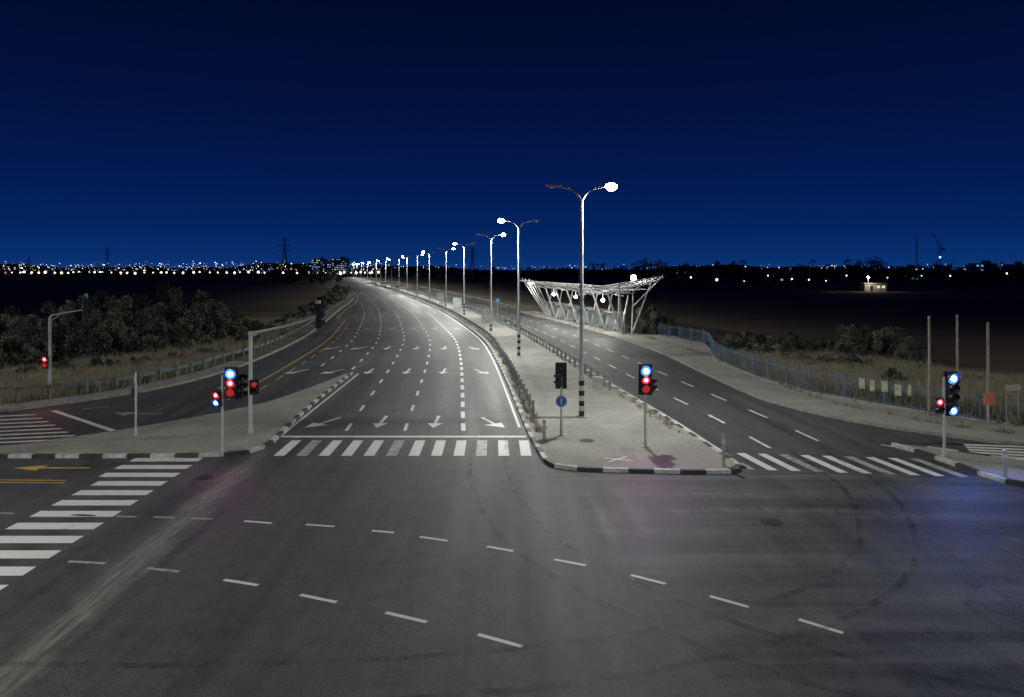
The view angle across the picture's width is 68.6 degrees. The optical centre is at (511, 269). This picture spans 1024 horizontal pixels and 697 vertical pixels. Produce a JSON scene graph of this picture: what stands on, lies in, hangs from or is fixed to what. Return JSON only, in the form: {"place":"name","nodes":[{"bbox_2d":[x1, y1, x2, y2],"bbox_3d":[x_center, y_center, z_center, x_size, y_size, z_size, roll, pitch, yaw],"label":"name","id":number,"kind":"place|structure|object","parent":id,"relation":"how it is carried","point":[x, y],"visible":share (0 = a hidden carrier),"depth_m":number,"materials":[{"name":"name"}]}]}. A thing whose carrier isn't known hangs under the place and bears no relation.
{"place":"outdoors","nodes":[
{"label":"outdoors","id":0,"kind":"place"},
{"bbox_2d":[0,285,353,411],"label":"sidewalk","id":1,"kind":"structure","parent":0,"point":[199,375],"depth_m":49.58,"materials":[{"name":"concrete"}]},
{"bbox_2d":[70,276,352,394],"bbox_3d":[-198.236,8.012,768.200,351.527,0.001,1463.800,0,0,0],"label":"verge","id":2,"kind":"structure","parent":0,"point":[282,344],"depth_m":88.23,"materials":[{"name":"soil"}]},
{"bbox_2d":[2,365,37,376],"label":"shrub","id":3,"kind":"object","parent":2,"relation":"on","point":[32,367],"visible":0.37,"depth_m":54.32,"materials":[{"name":"green plant"}]},
{"bbox_2d":[0,306,40,337],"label":"shrub","id":4,"kind":"object","parent":2,"relation":"on","point":[11,313],"visible":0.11,"depth_m":74.80,"materials":[{"name":"green plant"}]},
{"bbox_2d":[0,313,51,369],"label":"shrub","id":5,"kind":"object","parent":2,"relation":"on","point":[30,355],"visible":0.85,"depth_m":59.26,"materials":[{"name":"green plant"}]},
{"bbox_2d":[3,316,75,362],"bbox_3d":[-39.937,6.004,62.806,6.838,4.189,5.290,0,0,18],"label":"shrub","id":6,"kind":"object","parent":2,"relation":"on","point":[63,350],"visible":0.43,"depth_m":62.00,"materials":[{"name":"green plant"}]},
{"bbox_2d":[23,300,85,327],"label":"shrub","id":7,"kind":"object","parent":2,"relation":"on","point":[55,309],"visible":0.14,"depth_m":79.00,"materials":[{"name":"green plant"}]},
{"bbox_2d":[51,359,74,370],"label":"shrub","id":8,"kind":"object","parent":2,"relation":"on","point":[65,362],"visible":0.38,"depth_m":56.42,"materials":[{"name":"green plant"}]},
{"bbox_2d":[40,293,91,390],"bbox_3d":[-28.643,4.713,48.322,3.171,6.325,0.671,0,0,-2],"label":"traffic light","id":9,"kind":"object","parent":2,"relation":"on","point":[46,359],"visible":0.94,"depth_m":48.27,"materials":[{"name":"white paint"}]},
{"bbox_2d":[34,314,117,362],"bbox_3d":[-38.244,5.959,64.549,7.916,4.299,6.813,0,0,-9],"label":"shrub","id":10,"kind":"object","parent":2,"relation":"on","point":[89,344],"visible":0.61,"depth_m":63.85,"materials":[{"name":"green plant"}]},
{"bbox_2d":[65,309,128,355],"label":"shrub","id":11,"kind":"object","parent":2,"relation":"on","point":[93,317],"visible":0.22,"depth_m":66.55,"materials":[{"name":"green plant"}]},
{"bbox_2d":[61,289,138,326],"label":"shrub","id":12,"kind":"object","parent":2,"relation":"on","point":[96,306],"visible":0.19,"depth_m":82.86,"materials":[{"name":"green plant"}]},
{"bbox_2d":[85,356,120,368],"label":"shrub","id":13,"kind":"object","parent":2,"relation":"on","point":[96,360],"visible":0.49,"depth_m":57.57,"materials":[{"name":"green plant"}]},
{"bbox_2d":[90,294,165,355],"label":"shrub","id":14,"kind":"object","parent":2,"relation":"on","point":[130,341],"visible":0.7,"depth_m":67.87,"materials":[{"name":"green plant"}]},
{"bbox_2d":[102,293,169,322],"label":"shrub","id":15,"kind":"object","parent":2,"relation":"on","point":[159,305],"visible":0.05,"depth_m":85.67,"materials":[{"name":"green plant"}]},
{"bbox_2d":[129,356,159,365],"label":"shrub","id":16,"kind":"object","parent":2,"relation":"on","point":[132,359],"visible":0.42,"depth_m":60.63,"materials":[{"name":"green plant"}]},
{"bbox_2d":[0,316,308,404],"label":"dry grass","id":17,"kind":"structure","parent":2,"relation":"on","point":[80,372],"depth_m":55.58,"materials":[{"name":"brown plant"}]},
{"bbox_2d":[128,306,187,351],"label":"shrub","id":18,"kind":"object","parent":2,"relation":"on","point":[147,311],"visible":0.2,"depth_m":71.58,"materials":[{"name":"green plant"}]},
{"bbox_2d":[137,300,205,346],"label":"shrub","id":19,"kind":"object","parent":2,"relation":"on","point":[184,324],"visible":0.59,"depth_m":73.96,"materials":[{"name":"green plant"}]},
{"bbox_2d":[136,281,209,320],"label":"shrub","id":20,"kind":"object","parent":2,"relation":"on","point":[168,294],"visible":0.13,"depth_m":91.74,"materials":[{"name":"green plant"}]},
{"bbox_2d":[0,283,349,394],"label":"guardrail","id":21,"kind":"object","parent":2,"relation":"on","point":[303,328],"visible":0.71,"depth_m":56.83,"materials":[{"name":"metal"}]},
{"bbox_2d":[164,351,191,362],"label":"shrub","id":22,"kind":"object","parent":2,"relation":"on","point":[174,353],"visible":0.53,"depth_m":63.26,"materials":[{"name":"green plant"}]},
{"bbox_2d":[167,295,227,345],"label":"shrub","id":23,"kind":"object","parent":2,"relation":"on","point":[209,329],"visible":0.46,"depth_m":78.36,"materials":[{"name":"green plant"}]},
{"bbox_2d":[198,347,226,354],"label":"shrub","id":24,"kind":"object","parent":2,"relation":"on","point":[211,349],"visible":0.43,"depth_m":67.80,"materials":[{"name":"green plant"}]},
{"bbox_2d":[197,291,231,320],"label":"shrub","id":25,"kind":"object","parent":2,"relation":"on","point":[224,312],"visible":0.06,"depth_m":97.62,"materials":[{"name":"green plant"}]},
{"bbox_2d":[202,301,248,338],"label":"shrub","id":26,"kind":"object","parent":2,"relation":"on","point":[236,330],"visible":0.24,"depth_m":83.11,"materials":[{"name":"green plant"}]},
{"bbox_2d":[207,307,261,329],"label":"shrub","id":27,"kind":"object","parent":2,"relation":"on","point":[248,323],"visible":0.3,"depth_m":90.38,"materials":[{"name":"green plant"}]},
{"bbox_2d":[235,333,259,342],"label":"shrub","id":28,"kind":"object","parent":2,"relation":"on","point":[245,335],"visible":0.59,"depth_m":79.18,"materials":[{"name":"green plant"}]},
{"bbox_2d":[248,323,276,334],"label":"shrub","id":29,"kind":"object","parent":2,"relation":"on","point":[270,325],"visible":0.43,"depth_m":90.83,"materials":[{"name":"green plant"}]},
{"bbox_2d":[270,316,289,325],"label":"shrub","id":30,"kind":"object","parent":2,"relation":"on","point":[283,320],"visible":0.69,"depth_m":102.67,"materials":[{"name":"green plant"}]},
{"bbox_2d":[284,310,304,318],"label":"shrub","id":31,"kind":"object","parent":2,"relation":"on","point":[298,314],"visible":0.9,"depth_m":119.91,"materials":[{"name":"green plant"}]},
{"bbox_2d":[298,305,314,314],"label":"shrub","id":32,"kind":"object","parent":2,"relation":"on","point":[306,309],"visible":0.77,"depth_m":131.40,"materials":[{"name":"green plant"}]},
{"bbox_2d":[307,299,328,308],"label":"shrub","id":33,"kind":"object","parent":2,"relation":"on","point":[326,302],"visible":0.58,"depth_m":154.26,"materials":[{"name":"green plant"}]},
{"bbox_2d":[317,295,339,303],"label":"shrub","id":34,"kind":"object","parent":2,"relation":"on","point":[327,298],"visible":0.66,"depth_m":171.66,"materials":[{"name":"green plant"}]},
{"bbox_2d":[325,290,345,299],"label":"shrub","id":35,"kind":"object","parent":2,"relation":"on","point":[342,295],"visible":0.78,"depth_m":195.48,"materials":[{"name":"green plant"}]},
{"bbox_2d":[331,284,350,294],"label":"shrub","id":36,"kind":"object","parent":2,"relation":"on","point":[336,288],"visible":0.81,"depth_m":231.85,"materials":[{"name":"green plant"}]},
{"bbox_2d":[259,265,275,273],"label":"office building","id":37,"kind":"structure","parent":0,"point":[263,269],"depth_m":1293.00,"materials":[{"name":"blue glass"}]},
{"bbox_2d":[312,258,327,273],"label":"office building","id":38,"kind":"structure","parent":0,"point":[320,263],"depth_m":1142.00,"materials":[{"name":"blue glass"}]},
{"bbox_2d":[0,263,943,270],"bbox_3d":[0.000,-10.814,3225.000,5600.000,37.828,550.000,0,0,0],"label":"hills","id":39,"kind":"structure","parent":0,"point":[15,267],"depth_m":3040.89,"materials":[{"name":"soil"}]},
{"bbox_2d":[0,274,1023,696],"bbox_3d":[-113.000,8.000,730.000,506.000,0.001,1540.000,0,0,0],"label":"road","id":40,"kind":"structure","parent":0,"point":[908,586],"depth_m":21.07,"materials":[{"name":"grey asphalt"}]},
{"bbox_2d":[0,372,352,457],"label":"traffic island","id":41,"kind":"structure","parent":40,"relation":"on","point":[274,420],"depth_m":35.14,"materials":[{"name":"white paint"}]},
{"bbox_2d":[131,372,139,435],"bbox_3d":[-17.885,6.388,35.626,0.360,2.975,0.280,0,0,0],"label":"signal post","id":42,"kind":"object","parent":41,"relation":"on","point":[133,392],"visible":1,"depth_m":35.60,"materials":[{"name":"grey metal"}]},
{"bbox_2d":[211,367,247,452],"bbox_3d":[-12.176,6.037,32.418,1.330,3.677,0.976,0,0,0],"label":"traffic light","id":43,"kind":"object","parent":41,"relation":"on","point":[233,384],"visible":1,"depth_m":32.25,"materials":[{"name":"white paint"}]},
{"bbox_2d":[247,300,324,433],"bbox_3d":[-10.826,4.688,36.006,3.750,6.375,0.559,0,0,-2],"label":"traffic light","id":44,"kind":"object","parent":41,"relation":"on","point":[254,384],"visible":1,"depth_m":35.98,"materials":[{"name":"white paint"}]},
{"bbox_2d":[195,475,213,479],"bbox_3d":[-11.803,7.984,28.852,0.680,0.027,0.680,0,0,-9],"label":"manhole cover","id":45,"kind":"object","parent":40,"relation":"on","point":[203,477],"visible":1,"depth_m":28.78,"materials":[{"name":"grey metal"}]},
{"bbox_2d":[0,278,1023,647],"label":"road markings","id":46,"kind":"object","parent":40,"relation":"on","point":[418,446],"visible":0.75,"depth_m":30.60,"materials":[{"name":"white paint"}]},
{"bbox_2d":[344,275,741,473],"bbox_3d":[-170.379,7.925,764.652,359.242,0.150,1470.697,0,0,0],"label":"median island","id":47,"kind":"structure","parent":40,"relation":"on","point":[612,424],"depth_m":37.84,"materials":[{"name":"white paint"}]},
{"bbox_2d":[438,248,454,305],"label":"street lamp","id":48,"kind":"object","parent":47,"relation":"on","point":[445,279],"visible":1,"depth_m":159.93,"materials":[{"name":"grey metal"}]},
{"bbox_2d":[370,282,533,412],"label":"guardrail","id":49,"kind":"object","parent":47,"relation":"on","point":[514,371],"visible":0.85,"depth_m":78.87,"materials":[{"name":"metal"}]},
{"bbox_2d":[453,298,461,313],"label":"advertising panel","id":50,"kind":"object","parent":47,"relation":"on","point":[457,302],"visible":1,"depth_m":131.17,"materials":[{"name":"metal"}]},
{"bbox_2d":[453,243,474,314],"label":"street lamp","id":51,"kind":"object","parent":47,"relation":"on","point":[464,276],"visible":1,"depth_m":129.33,"materials":[{"name":"grey metal"}]},
{"bbox_2d":[481,308,493,327],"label":"sign","id":52,"kind":"object","parent":47,"relation":"on","point":[486,314],"visible":0.93,"depth_m":95.48,"materials":[{"name":"metal"}]},
{"bbox_2d":[476,233,505,330],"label":"street lamp","id":53,"kind":"object","parent":47,"relation":"on","point":[503,234],"visible":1,"depth_m":95.58,"materials":[{"name":"grey metal"}]},
{"bbox_2d":[381,283,611,389],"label":"guardrail","id":54,"kind":"object","parent":47,"relation":"on","point":[601,375],"visible":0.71,"depth_m":76.15,"materials":[{"name":"metal"}]},
{"bbox_2d":[498,219,539,355],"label":"street lamp","id":55,"kind":"object","parent":47,"relation":"on","point":[518,331],"visible":1,"depth_m":68.13,"materials":[{"name":"grey metal"}]},
{"bbox_2d":[542,419,545,439],"bbox_3d":[1.486,7.415,34.767,0.160,0.930,0.160,0,0,0],"label":"bollard","id":56,"kind":"object","parent":47,"relation":"on","point":[543,429],"visible":1,"depth_m":34.72,"materials":[{"name":"metal"}]},
{"bbox_2d":[553,363,566,435],"bbox_3d":[2.288,6.152,35.669,0.647,3.445,0.713,0,0,0],"label":"traffic light","id":57,"kind":"object","parent":47,"relation":"on","point":[560,376],"visible":1,"depth_m":35.59,"materials":[{"name":"white paint"}]},
{"bbox_2d":[545,183,617,417],"bbox_3d":[3.709,1.645,40.000,3.856,12.510,0.585,0,0,-4],"label":"street lamp","id":58,"kind":"object","parent":47,"relation":"on","point":[611,186],"visible":1,"depth_m":39.91,"materials":[{"name":"grey metal"}]},
{"bbox_2d":[593,376,600,388],"bbox_3d":[5.577,7.473,49.469,0.500,0.805,0.400,0,0,0],"label":"utility cabinet","id":59,"kind":"object","parent":47,"relation":"on","point":[596,382],"visible":1,"depth_m":49.29,"materials":[{"name":"metal"}]},
{"bbox_2d":[639,364,656,447],"bbox_3d":[6.024,6.037,33.229,0.836,3.677,0.685,0,0,0],"label":"traffic light","id":60,"kind":"object","parent":47,"relation":"on","point":[647,381],"visible":1,"depth_m":33.24,"materials":[{"name":"white paint"}]},
{"bbox_2d":[722,434,725,465],"bbox_3d":[8.471,7.240,30.059,0.160,1.280,0.160,0,0,0],"label":"bollard","id":61,"kind":"object","parent":47,"relation":"on","point":[723,449],"visible":1,"depth_m":30.01,"materials":[{"name":"metal"}]},
{"bbox_2d":[477,329,1014,433],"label":"kerb weeds","id":62,"kind":"object","parent":40,"relation":"on","point":[532,419],"visible":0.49,"depth_m":42.66,"materials":[{"name":"beige plant"}]},
{"bbox_2d":[760,518,782,524],"bbox_3d":[8.216,7.984,23.784,0.680,0.027,0.680,0,0,-19],"label":"manhole cover","id":63,"kind":"object","parent":40,"relation":"on","point":[770,521],"visible":1,"depth_m":23.76,"materials":[{"name":"grey metal"}]},
{"bbox_2d":[891,442,1023,485],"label":"traffic island","id":64,"kind":"structure","parent":40,"relation":"on","point":[987,466],"depth_m":30.75,"materials":[{"name":"white paint"}]},
{"bbox_2d":[934,371,961,457],"bbox_3d":[18.312,6.072,31.543,1.267,3.607,0.910,0,0,0],"label":"traffic light","id":65,"kind":"object","parent":64,"relation":"on","point":[945,405],"visible":1,"depth_m":31.33,"materials":[{"name":"white paint"}]},
{"bbox_2d":[1002,449,1006,477],"bbox_3d":[18.630,7.340,28.384,0.160,1.080,0.160,0,0,0],"label":"bollard","id":66,"kind":"object","parent":64,"relation":"on","point":[1004,455],"visible":1,"depth_m":28.33,"materials":[{"name":"metal"}]},
{"bbox_2d":[0,271,1023,412],"bbox_3d":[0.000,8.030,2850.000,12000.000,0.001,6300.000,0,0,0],"label":"ground","id":67,"kind":"structure","parent":0,"point":[809,310],"depth_m":199.74,"materials":[{"name":"soil"}]},
{"bbox_2d":[0,265,342,287],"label":"distant tree line","id":68,"kind":"object","parent":67,"relation":"on","point":[320,276],"visible":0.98,"depth_m":428.13,"materials":[{"name":"black plant"}]},
{"bbox_2d":[280,238,289,277],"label":"electricity pylon","id":69,"kind":"object","parent":67,"relation":"on","point":[284,251],"visible":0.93,"depth_m":559.31,"materials":[{"name":"metal"}]},
{"bbox_2d":[332,257,348,274],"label":"office building","id":70,"kind":"structure","parent":67,"relation":"on","point":[340,264],"depth_m":1112.00,"materials":[{"name":"blue glass"}]},
{"bbox_2d":[467,247,477,280],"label":"electricity pylon","id":71,"kind":"object","parent":67,"relation":"on","point":[471,261],"visible":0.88,"depth_m":519.57,"materials":[{"name":"metal"}]},
{"bbox_2d":[3,261,945,271],"bbox_3d":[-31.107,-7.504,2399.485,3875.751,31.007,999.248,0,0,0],"label":"distant city lights","id":72,"kind":"object","parent":67,"relation":"on","point":[206,269],"visible":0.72,"depth_m":2340.18,"materials":[{"name":"metal"}]},
{"bbox_2d":[5,271,1007,285],"bbox_3d":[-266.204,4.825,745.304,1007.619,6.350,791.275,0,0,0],"label":"distant street lights","id":73,"kind":"object","parent":67,"relation":"on","point":[340,273],"visible":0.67,"depth_m":1053.49,"materials":[{"name":"metal"}]},
{"bbox_2d":[378,256,1023,284],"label":"distant tree line","id":74,"kind":"object","parent":67,"relation":"on","point":[811,272],"visible":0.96,"depth_m":434.04,"materials":[{"name":"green plant"}]},
{"bbox_2d":[765,269,782,281],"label":"house","id":75,"kind":"structure","parent":67,"relation":"on","point":[779,279],"depth_m":466.00,"materials":[{"name":"paint"}]},
{"bbox_2d":[860,276,887,290],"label":"gatehouse","id":76,"kind":"object","parent":67,"relation":"on","point":[873,286],"visible":0.99,"depth_m":273.00,"materials":[{"name":"paint"}]},
{"bbox_2d":[0,0,1023,269],"label":"sky","id":77,"kind":"structure","parent":0,"point":[169,133],"materials":[{"name":"blue"}]},
{"bbox_2d":[349,273,1023,378],"bbox_3d":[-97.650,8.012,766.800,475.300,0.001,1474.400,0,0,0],"label":"verge","id":78,"kind":"structure","parent":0,"point":[719,336],"depth_m":102.52,"materials":[{"name":"soil"}]},
{"bbox_2d":[397,282,510,307],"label":"guardrail","id":79,"kind":"object","parent":78,"relation":"on","point":[459,295],"visible":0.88,"depth_m":223.83,"materials":[{"name":"metal"}]},
{"bbox_2d":[629,305,675,334],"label":"shrub","id":80,"kind":"object","parent":78,"relation":"on","point":[651,325],"visible":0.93,"depth_m":91.75,"materials":[{"name":"green plant"}]},
{"bbox_2d":[706,334,735,351],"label":"shrub","id":81,"kind":"object","parent":78,"relation":"on","point":[717,342],"visible":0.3,"depth_m":72.55,"materials":[{"name":"green plant"}]},
{"bbox_2d":[722,331,763,351],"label":"shrub","id":82,"kind":"object","parent":78,"relation":"on","point":[743,340],"visible":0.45,"depth_m":69.49,"materials":[{"name":"green plant"}]},
{"bbox_2d":[736,331,766,343],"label":"shrub","id":83,"kind":"object","parent":78,"relation":"on","point":[762,337],"visible":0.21,"depth_m":79.60,"materials":[{"name":"green plant"}]},
{"bbox_2d":[741,341,773,353],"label":"shrub","id":84,"kind":"object","parent":78,"relation":"on","point":[748,346],"visible":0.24,"depth_m":66.22,"materials":[{"name":"green plant"}]},
{"bbox_2d":[751,339,796,355],"bbox_3d":[22.673,7.043,64.492,4.161,2.115,2.606,0,0,18],"label":"shrub","id":85,"kind":"object","parent":78,"relation":"on","point":[782,346],"visible":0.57,"depth_m":64.47,"materials":[{"name":"green plant"}]},
{"bbox_2d":[765,331,801,351],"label":"shrub","id":86,"kind":"object","parent":78,"relation":"on","point":[793,340],"visible":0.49,"depth_m":72.49,"materials":[{"name":"green plant"}]},
{"bbox_2d":[775,350,811,361],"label":"shrub","id":87,"kind":"object","parent":78,"relation":"on","point":[802,353],"visible":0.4,"depth_m":60.17,"materials":[{"name":"green plant"}]},
{"bbox_2d":[799,339,827,353],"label":"shrub","id":88,"kind":"object","parent":78,"relation":"on","point":[817,346],"visible":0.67,"depth_m":70.52,"materials":[{"name":"green plant"}]},
{"bbox_2d":[816,354,862,366],"bbox_3d":[25.748,7.343,58.828,3.408,1.528,3.272,0,0,-8],"label":"shrub","id":89,"kind":"object","parent":78,"relation":"on","point":[829,358],"visible":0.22,"depth_m":58.43,"materials":[{"name":"green plant"}]},
{"bbox_2d":[822,324,879,357],"bbox_3d":[29.164,6.398,65.148,4.438,3.383,5.996,0,0,1],"label":"shrub","id":90,"kind":"object","parent":78,"relation":"on","point":[841,344],"visible":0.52,"depth_m":64.21,"materials":[{"name":"green plant"}]},
{"bbox_2d":[837,354,873,367],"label":"shrub","id":91,"kind":"object","parent":78,"relation":"on","point":[853,359],"visible":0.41,"depth_m":56.66,"materials":[{"name":"green plant"}]},
{"bbox_2d":[714,348,1023,426],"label":"dry grass","id":92,"kind":"structure","parent":78,"relation":"on","point":[877,368],"depth_m":48.69,"materials":[{"name":"brown plant"}]},
{"bbox_2d":[838,325,899,359],"bbox_3d":[30.719,6.390,64.462,4.955,3.413,5.757,0,0,-22],"label":"shrub","id":93,"kind":"object","parent":78,"relation":"on","point":[875,343],"visible":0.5,"depth_m":63.48,"materials":[{"name":"green plant"}]},
{"bbox_2d":[879,367,907,383],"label":"shrub","id":94,"kind":"object","parent":78,"relation":"on","point":[891,373],"visible":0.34,"depth_m":48.54,"materials":[{"name":"green plant"}]},
{"bbox_2d":[878,326,933,358],"bbox_3d":[32.853,6.472,65.366,6.396,3.231,4.734,0,0,2],"label":"shrub","id":95,"kind":"object","parent":78,"relation":"on","point":[885,329],"visible":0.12,"depth_m":64.95,"materials":[{"name":"green plant"}]},
{"bbox_2d":[886,335,933,365],"bbox_3d":[32.309,6.738,61.529,3.551,2.687,4.797,0,0,9],"label":"shrub","id":96,"kind":"object","parent":78,"relation":"on","point":[902,351],"visible":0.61,"depth_m":60.83,"materials":[{"name":"green plant"}]},
{"bbox_2d":[927,316,930,414],"bbox_3d":[22.530,5.250,40.553,0.180,5.501,0.162,0,0,0],"label":"wooden pole","id":97,"kind":"object","parent":78,"relation":"on","point":[929,374],"visible":0.91,"depth_m":40.49,"materials":[{"name":"brown wood"}]},
{"bbox_2d":[956,315,958,394],"bbox_3d":[25.449,5.300,42.927,0.180,5.401,0.162,0,0,0],"label":"wooden pole","id":98,"kind":"object","parent":78,"relation":"on","point":[957,349],"visible":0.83,"depth_m":42.87,"materials":[{"name":"brown wood"}]},
{"bbox_2d":[986,322,989,422],"bbox_3d":[24.354,5.350,38.428,0.180,5.301,0.162,0,0,0],"label":"wooden pole","id":99,"kind":"object","parent":78,"relation":"on","point":[987,361],"visible":0.83,"depth_m":38.38,"materials":[{"name":"brown wood"}]},
{"bbox_2d":[520,311,1023,445],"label":"sidewalk","id":100,"kind":"structure","parent":0,"point":[701,361],"depth_m":44.68,"materials":[{"name":"concrete"}]},
{"bbox_2d":[520,275,663,333],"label":"bus station","id":101,"kind":"object","parent":100,"relation":"on","point":[604,319],"visible":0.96,"depth_m":98.23,"materials":[{"name":"white metal"}]},
{"bbox_2d":[659,323,1023,425],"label":"metal fence","id":102,"kind":"object","parent":100,"relation":"on","point":[711,348],"visible":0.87,"depth_m":47.55,"materials":[{"name":"metal"}]},
{"bbox_2d":[881,380,887,391],"bbox_3d":[21.552,6.768,43.426,0.040,0.625,0.420,0,0,-29],"label":"fence banner","id":103,"kind":"object","parent":102,"relation":"attached to","point":[884,386],"visible":1,"depth_m":43.43,"materials":[{"name":"fabric"}]},
{"bbox_2d":[895,384,901,395],"bbox_3d":[21.955,6.867,42.701,0.040,0.625,0.400,0,0,-29],"label":"fence banner","id":104,"kind":"object","parent":102,"relation":"attached to","point":[898,388],"visible":1,"depth_m":42.67,"materials":[{"name":"fabric"}]},
{"bbox_2d":[984,392,994,425],"bbox_3d":[23.931,7.025,37.686,0.540,1.750,0.125,0,0,0],"label":"warning sign","id":105,"kind":"object","parent":100,"relation":"on","point":[989,398],"visible":0.96,"depth_m":37.62,"materials":[{"name":"metal"}]},
{"bbox_2d":[1005,384,1020,425],"bbox_3d":[25.167,6.840,37.756,0.790,2.120,0.085,0,0,0],"label":"information sign","id":106,"kind":"object","parent":100,"relation":"on","point":[1012,387],"visible":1,"depth_m":37.71,"materials":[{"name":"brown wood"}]},
{"bbox_2d":[968,260,997,279],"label":"house","id":107,"kind":"structure","parent":0,"point":[983,265],"depth_m":556.00,"materials":[{"name":"paint"}]},
{"bbox_2d":[1004,262,1023,280],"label":"house","id":108,"kind":"structure","parent":0,"point":[1015,265],"depth_m":536.00,"materials":[{"name":"paint"}]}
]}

